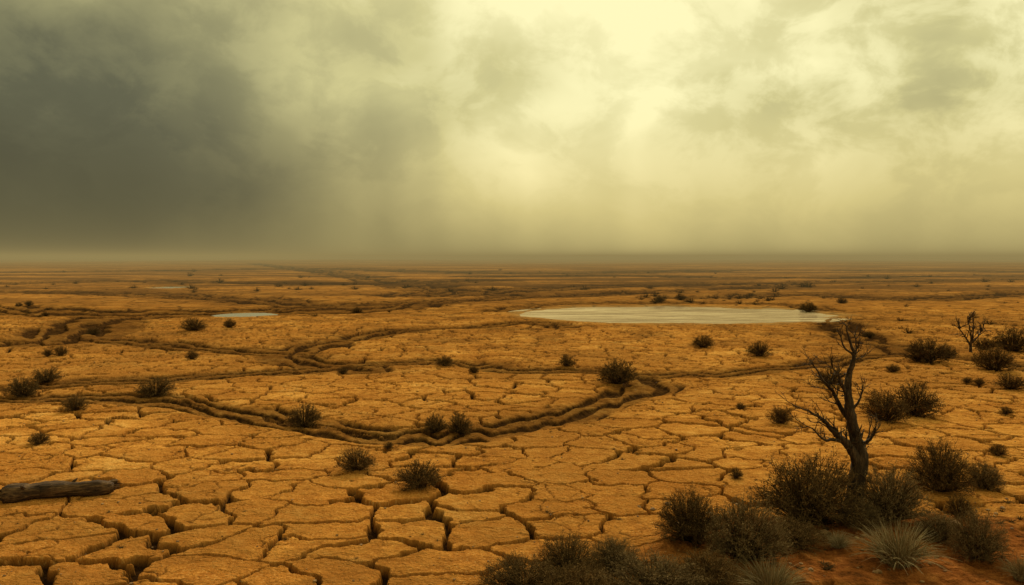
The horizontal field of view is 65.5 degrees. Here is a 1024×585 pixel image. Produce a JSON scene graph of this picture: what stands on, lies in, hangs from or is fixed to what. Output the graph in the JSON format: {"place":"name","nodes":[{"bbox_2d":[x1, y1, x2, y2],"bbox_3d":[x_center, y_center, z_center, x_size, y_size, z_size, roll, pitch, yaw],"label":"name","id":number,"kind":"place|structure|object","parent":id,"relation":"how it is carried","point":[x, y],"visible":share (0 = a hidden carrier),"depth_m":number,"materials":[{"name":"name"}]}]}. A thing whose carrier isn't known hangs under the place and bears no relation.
{"place":"outdoors","nodes":[
{"label":"outdoors","id":0,"kind":"place"},
{"bbox_2d":[212,313,277,316],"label":"pond","id":1,"kind":"structure","parent":0,"point":[243,314],"depth_m":57.09,"materials":[{"name":"beige liquid"}]},
{"bbox_2d":[0,255,1023,584],"bbox_3d":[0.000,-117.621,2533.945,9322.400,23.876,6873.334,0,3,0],"label":"ground","id":2,"kind":"structure","parent":0,"point":[252,379],"depth_m":21.50,"materials":[{"name":"brown soil"}]},
{"bbox_2d":[0,374,42,397],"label":"shrub","id":3,"kind":"object","parent":2,"relation":"on","point":[22,389],"visible":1,"depth_m":23.41,"materials":[{"name":"plant"}]},
{"bbox_2d":[23,300,33,305],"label":"shrub","id":4,"kind":"object","parent":2,"relation":"on","point":[28,303],"visible":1,"depth_m":66.30,"materials":[{"name":"brown plant"}]},
{"bbox_2d":[27,430,51,444],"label":"shrub","id":5,"kind":"object","parent":2,"relation":"on","point":[36,440],"visible":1,"depth_m":17.10,"materials":[{"name":"plant"}]},
{"bbox_2d":[29,365,63,382],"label":"shrub","id":6,"kind":"object","parent":2,"relation":"on","point":[47,377],"visible":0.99,"depth_m":25.91,"materials":[{"name":"brown plant"}]},
{"bbox_2d":[41,349,53,355],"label":"shrub","id":7,"kind":"object","parent":2,"relation":"on","point":[48,352],"visible":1,"depth_m":32.40,"materials":[{"name":"brown plant"}]},
{"bbox_2d":[52,345,68,355],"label":"shrub","id":8,"kind":"object","parent":2,"relation":"on","point":[60,352],"visible":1,"depth_m":32.40,"materials":[{"name":"brown plant"}]},
{"bbox_2d":[0,478,121,502],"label":"fallen log","id":9,"kind":"object","parent":2,"relation":"on","point":[14,492],"visible":1,"depth_m":13.17,"materials":[{"name":"brown wood"}]},
{"bbox_2d":[58,395,90,411],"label":"shrub","id":10,"kind":"object","parent":2,"relation":"on","point":[72,406],"visible":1,"depth_m":20.86,"materials":[{"name":"brown plant"}]},
{"bbox_2d":[85,326,101,334],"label":"shrub","id":11,"kind":"object","parent":2,"relation":"on","point":[93,332],"visible":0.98,"depth_m":44.00,"materials":[{"name":"brown plant"}]},
{"bbox_2d":[132,375,177,399],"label":"shrub","id":12,"kind":"object","parent":2,"relation":"on","point":[160,388],"visible":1,"depth_m":23.21,"materials":[{"name":"brown plant"}]},
{"bbox_2d":[183,349,200,359],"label":"shrub","id":13,"kind":"object","parent":2,"relation":"on","point":[191,355],"visible":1,"depth_m":31.40,"materials":[{"name":"brown plant"}]},
{"bbox_2d":[179,317,207,330],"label":"shrub","id":14,"kind":"object","parent":2,"relation":"on","point":[194,325],"visible":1,"depth_m":43.00,"materials":[{"name":"brown plant"}]},
{"bbox_2d":[222,319,236,327],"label":"shrub","id":15,"kind":"object","parent":2,"relation":"on","point":[228,323],"visible":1,"depth_m":44.88,"materials":[{"name":"brown plant"}]},
{"bbox_2d":[285,402,323,427],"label":"shrub","id":16,"kind":"object","parent":2,"relation":"on","point":[297,419],"visible":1,"depth_m":19.26,"materials":[{"name":"brown plant"}]},
{"bbox_2d":[338,367,346,373],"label":"shrub","id":17,"kind":"object","parent":2,"relation":"on","point":[342,371],"visible":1,"depth_m":28.07,"materials":[{"name":"brown plant"}]},
{"bbox_2d":[333,445,378,472],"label":"shrub","id":18,"kind":"object","parent":2,"relation":"on","point":[358,461],"visible":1,"depth_m":14.96,"materials":[{"name":"brown plant"}]},
{"bbox_2d":[350,306,363,313],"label":"shrub","id":19,"kind":"object","parent":2,"relation":"on","point":[355,310],"visible":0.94,"depth_m":58.86,"materials":[{"name":"brown plant"}]},
{"bbox_2d":[383,441,394,448],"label":"shrub","id":20,"kind":"object","parent":2,"relation":"on","point":[388,445],"visible":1,"depth_m":16.78,"materials":[{"name":"brown plant"}]},
{"bbox_2d":[392,457,446,491],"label":"shrub","id":21,"kind":"object","parent":2,"relation":"on","point":[423,480],"visible":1,"depth_m":13.74,"materials":[{"name":"plant"}]},
{"bbox_2d":[420,412,447,432],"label":"shrub","id":22,"kind":"object","parent":2,"relation":"on","point":[433,427],"visible":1,"depth_m":18.55,"materials":[{"name":"plant"}]},
{"bbox_2d":[434,355,454,365],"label":"shrub","id":23,"kind":"object","parent":2,"relation":"on","point":[442,362],"visible":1,"depth_m":29.61,"materials":[{"name":"brown plant"}]},
{"bbox_2d":[442,411,472,433],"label":"shrub","id":24,"kind":"object","parent":2,"relation":"on","point":[462,429],"visible":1,"depth_m":18.52,"materials":[{"name":"brown plant"}]},
{"bbox_2d":[468,366,479,372],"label":"shrub","id":25,"kind":"object","parent":2,"relation":"on","point":[472,369],"visible":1,"depth_m":27.87,"materials":[{"name":"brown plant"}]},
{"bbox_2d":[0,316,1022,569],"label":"dry tufts","id":26,"kind":"object","parent":2,"relation":"on","point":[744,508],"visible":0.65,"depth_m":11.60,"materials":[{"name":"plant"}]},
{"bbox_2d":[4,268,1018,335],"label":"distant scrub","id":27,"kind":"object","parent":2,"relation":"on","point":[646,293],"visible":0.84,"depth_m":91.93,"materials":[{"name":"brown plant"}]},
{"bbox_2d":[477,548,564,584],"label":"shrub","id":28,"kind":"object","parent":2,"relation":"on","point":[532,576],"visible":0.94,"depth_m":9.44,"materials":[{"name":"plant"}]},
{"bbox_2d":[558,353,576,366],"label":"shrub","id":29,"kind":"object","parent":2,"relation":"on","point":[567,362],"visible":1,"depth_m":29.20,"materials":[{"name":"brown plant"}]},
{"bbox_2d":[529,530,607,579],"bbox_3d":[0.721,3.287,9.977,1.071,0.642,1.003,0,3,3],"label":"shrub","id":30,"kind":"object","parent":2,"relation":"on","point":[558,558],"visible":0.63,"depth_m":9.94,"materials":[{"name":"brown plant"}]},
{"bbox_2d":[541,555,613,584],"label":"shrub","id":31,"kind":"object","parent":2,"relation":"on","point":[575,579],"visible":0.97,"depth_m":9.22,"materials":[{"name":"green plant"}]},
{"bbox_2d":[588,531,640,573],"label":"shrub","id":32,"kind":"object","parent":2,"relation":"on","point":[610,551],"visible":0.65,"depth_m":10.17,"materials":[{"name":"plant"}]},
{"bbox_2d":[593,354,640,384],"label":"shrub","id":33,"kind":"object","parent":2,"relation":"on","point":[611,373],"visible":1,"depth_m":25.56,"materials":[{"name":"plant"}]},
{"bbox_2d":[598,543,720,584],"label":"shrub","id":34,"kind":"object","parent":2,"relation":"on","point":[657,572],"visible":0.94,"depth_m":9.40,"materials":[{"name":"plant"}]},
{"bbox_2d":[653,295,666,301],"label":"shrub","id":35,"kind":"object","parent":2,"relation":"on","point":[659,297],"visible":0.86,"depth_m":71.99,"materials":[{"name":"brown plant"}]},
{"bbox_2d":[674,293,685,299],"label":"shrub","id":36,"kind":"object","parent":2,"relation":"on","point":[680,297],"visible":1,"depth_m":74.58,"materials":[{"name":"brown plant"}]},
{"bbox_2d":[652,481,721,548],"bbox_3d":[2.449,3.053,11.079,1.125,0.821,1.166,-1,3,-20],"label":"shrub","id":37,"kind":"object","parent":2,"relation":"on","point":[687,522],"visible":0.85,"depth_m":10.93,"materials":[{"name":"brown plant"}]},
{"bbox_2d":[691,333,716,347],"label":"shrub","id":38,"kind":"object","parent":2,"relation":"on","point":[702,343],"visible":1,"depth_m":35.32,"materials":[{"name":"plant"}]},
{"bbox_2d":[671,548,750,584],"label":"shrub","id":39,"kind":"object","parent":2,"relation":"on","point":[711,569],"visible":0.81,"depth_m":9.51,"materials":[{"name":"plant"}]},
{"bbox_2d":[729,466,744,478],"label":"shrub","id":40,"kind":"object","parent":2,"relation":"on","point":[736,474],"visible":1,"depth_m":14.41,"materials":[{"name":"brown plant"}]},
{"bbox_2d":[735,402,745,408],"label":"shrub","id":41,"kind":"object","parent":2,"relation":"on","point":[741,405],"visible":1,"depth_m":21.12,"materials":[{"name":"brown plant"}]},
{"bbox_2d":[701,487,795,567],"bbox_3d":[3.080,3.040,10.320,1.232,0.944,1.329,0,3,4],"label":"shrub","id":42,"kind":"object","parent":2,"relation":"on","point":[740,539],"visible":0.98,"depth_m":10.22,"materials":[{"name":"plant"}]},
{"bbox_2d":[745,339,772,356],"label":"shrub","id":43,"kind":"object","parent":2,"relation":"on","point":[758,350],"visible":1,"depth_m":32.28,"materials":[{"name":"brown plant"}]},
{"bbox_2d":[719,554,819,584],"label":"grass tuft","id":44,"kind":"object","parent":2,"relation":"on","point":[766,577],"visible":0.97,"depth_m":9.49,"materials":[{"name":"green plant"}]},
{"bbox_2d":[764,404,793,423],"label":"shrub","id":45,"kind":"object","parent":2,"relation":"on","point":[782,417],"visible":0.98,"depth_m":19.21,"materials":[{"name":"brown plant"}]},
{"bbox_2d":[764,514,832,555],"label":"shrub","id":46,"kind":"object","parent":2,"relation":"on","point":[802,536],"visible":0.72,"depth_m":10.72,"materials":[{"name":"plant"}]},
{"bbox_2d":[798,301,818,311],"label":"shrub","id":47,"kind":"object","parent":2,"relation":"on","point":[806,308],"visible":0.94,"depth_m":59.59,"materials":[{"name":"brown plant"}]},
{"bbox_2d":[745,445,872,535],"bbox_3d":[4.439,2.853,11.839,1.853,1.253,1.788,-2,3,-42],"label":"shrub","id":48,"kind":"object","parent":2,"relation":"on","point":[813,504],"visible":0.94,"depth_m":11.61,"materials":[{"name":"plant"}]},
{"bbox_2d":[811,366,845,385],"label":"shrub","id":49,"kind":"object","parent":2,"relation":"on","point":[835,380],"visible":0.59,"depth_m":25.41,"materials":[{"name":"brown plant"}]},
{"bbox_2d":[777,317,885,522],"bbox_3d":[4.803,1.917,12.034,1.651,3.212,0.993,0,3,0],"label":"dead tree","id":50,"kind":"object","parent":2,"relation":"on","point":[855,444],"visible":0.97,"depth_m":11.89,"materials":[{"name":"brown wood"}]},
{"bbox_2d":[823,530,855,549],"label":"grass tuft","id":51,"kind":"object","parent":2,"relation":"on","point":[837,541],"visible":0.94,"depth_m":10.78,"materials":[{"name":"plant"}]},
{"bbox_2d":[836,297,847,302],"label":"shrub","id":52,"kind":"object","parent":2,"relation":"on","point":[840,300],"visible":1,"depth_m":69.66,"materials":[{"name":"brown plant"}]},
{"bbox_2d":[837,501,889,530],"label":"shrub","id":53,"kind":"object","parent":2,"relation":"on","point":[867,521],"visible":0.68,"depth_m":11.44,"materials":[{"name":"plant"}]},
{"bbox_2d":[862,331,875,337],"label":"shrub","id":54,"kind":"object","parent":2,"relation":"on","point":[870,334],"visible":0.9,"depth_m":41.76,"materials":[{"name":"brown plant"}]},
{"bbox_2d":[857,383,914,423],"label":"shrub","id":55,"kind":"object","parent":2,"relation":"on","point":[887,413],"visible":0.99,"depth_m":19.40,"materials":[{"name":"plant"}]},
{"bbox_2d":[849,459,934,531],"bbox_3d":[5.561,2.949,11.760,1.271,1.016,1.179,1,3,18],"label":"shrub","id":56,"kind":"object","parent":2,"relation":"on","point":[896,501],"visible":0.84,"depth_m":11.62,"materials":[{"name":"plant"}]},
{"bbox_2d":[884,363,900,371],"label":"shrub","id":57,"kind":"object","parent":2,"relation":"on","point":[892,368],"visible":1,"depth_m":27.48,"materials":[{"name":"brown plant"}]},
{"bbox_2d":[840,513,962,571],"bbox_3d":[4.904,3.170,10.094,1.444,0.614,1.460,-1,3,-17],"label":"grass tuft","id":58,"kind":"object","parent":2,"relation":"on","point":[901,551],"visible":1,"depth_m":10.06,"materials":[{"name":"plant"}]},
{"bbox_2d":[905,342,929,361],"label":"shrub","id":59,"kind":"object","parent":2,"relation":"on","point":[916,358],"visible":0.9,"depth_m":30.25,"materials":[{"name":"brown plant"}]},
{"bbox_2d":[889,379,948,417],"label":"shrub","id":60,"kind":"object","parent":2,"relation":"on","point":[921,405],"visible":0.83,"depth_m":19.98,"materials":[{"name":"plant"}]},
{"bbox_2d":[901,335,956,363],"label":"shrub","id":61,"kind":"object","parent":2,"relation":"on","point":[933,355],"visible":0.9,"depth_m":30.07,"materials":[{"name":"brown plant"}]},
{"bbox_2d":[909,509,961,543],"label":"shrub","id":62,"kind":"object","parent":2,"relation":"on","point":[941,524],"visible":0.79,"depth_m":11.00,"materials":[{"name":"plant"}]},
{"bbox_2d":[899,435,980,496],"bbox_3d":[7.339,2.944,13.696,1.243,1.020,1.328,2,3,36],"label":"shrub","id":63,"kind":"object","parent":2,"relation":"on","point":[945,476],"visible":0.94,"depth_m":13.57,"materials":[{"name":"plant"}]},
{"bbox_2d":[936,344,959,358],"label":"shrub","id":64,"kind":"object","parent":2,"relation":"on","point":[954,353],"visible":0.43,"depth_m":31.57,"materials":[{"name":"brown plant"}]},
{"bbox_2d":[940,490,974,519],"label":"shrub","id":65,"kind":"object","parent":2,"relation":"on","point":[966,507],"visible":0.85,"depth_m":11.96,"materials":[{"name":"brown plant"}]},
{"bbox_2d":[961,377,972,382],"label":"shrub","id":66,"kind":"object","parent":2,"relation":"on","point":[967,380],"visible":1,"depth_m":25.30,"materials":[{"name":"brown plant"}]},
{"bbox_2d":[948,308,994,351],"bbox_3d":[19.222,1.621,33.390,1.588,1.937,0.930,0,3,0],"label":"dead tree","id":67,"kind":"object","parent":2,"relation":"on","point":[970,331],"visible":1,"depth_m":33.39,"materials":[{"name":"brown wood"}]},
{"bbox_2d":[973,378,984,384],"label":"shrub","id":68,"kind":"object","parent":2,"relation":"on","point":[977,382],"visible":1,"depth_m":25.03,"materials":[{"name":"brown plant"}]},
{"bbox_2d":[944,502,1014,564],"bbox_3d":[6.046,3.081,10.347,0.815,0.794,0.794,0,3,3],"label":"shrub","id":69,"kind":"object","parent":2,"relation":"on","point":[977,544],"visible":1,"depth_m":10.27,"materials":[{"name":"plant"}]},
{"bbox_2d":[972,336,995,349],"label":"shrub","id":70,"kind":"object","parent":2,"relation":"on","point":[984,342],"visible":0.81,"depth_m":34.80,"materials":[{"name":"brown plant"}]},
{"bbox_2d":[962,458,1006,491],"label":"shrub","id":71,"kind":"object","parent":2,"relation":"on","point":[987,480],"visible":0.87,"depth_m":13.74,"materials":[{"name":"plant"}]},
{"bbox_2d":[968,342,1018,370],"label":"shrub","id":72,"kind":"object","parent":2,"relation":"on","point":[996,361],"visible":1,"depth_m":28.11,"materials":[{"name":"brown plant"}]},
{"bbox_2d":[986,443,1009,456],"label":"shrub","id":73,"kind":"object","parent":2,"relation":"on","point":[998,450],"visible":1,"depth_m":16.16,"materials":[{"name":"brown plant"}]},
{"bbox_2d":[985,325,1023,351],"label":"shrub","id":74,"kind":"object","parent":2,"relation":"on","point":[1013,342],"visible":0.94,"depth_m":34.14,"materials":[{"name":"brown plant"}]},
{"bbox_2d":[997,406,1013,414],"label":"shrub","id":75,"kind":"object","parent":2,"relation":"on","point":[1005,411],"visible":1,"depth_m":20.28,"materials":[{"name":"brown plant"}]},
{"bbox_2d":[991,370,1023,388],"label":"shrub","id":76,"kind":"object","parent":2,"relation":"on","point":[1013,382],"visible":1,"depth_m":24.12,"materials":[{"name":"plant"}]},
{"bbox_2d":[994,553,1023,581],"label":"grass tuft","id":77,"kind":"object","parent":2,"relation":"on","point":[1016,571],"visible":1,"depth_m":9.69,"materials":[{"name":"green plant"}]},
{"bbox_2d":[0,0,1023,257],"label":"sky","id":78,"kind":"structure","parent":0,"point":[129,128],"materials":[{"name":"grey"}]},
{"bbox_2d":[3,348,1023,584],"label":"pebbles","id":79,"kind":"object","parent":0,"point":[877,571],"visible":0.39,"depth_m":11.13,"materials":[{"name":"stone"}]},
{"bbox_2d":[509,306,848,323],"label":"pond","id":80,"kind":"structure","parent":0,"point":[675,314],"depth_m":56.10,"materials":[{"name":"liquid"}]}
]}

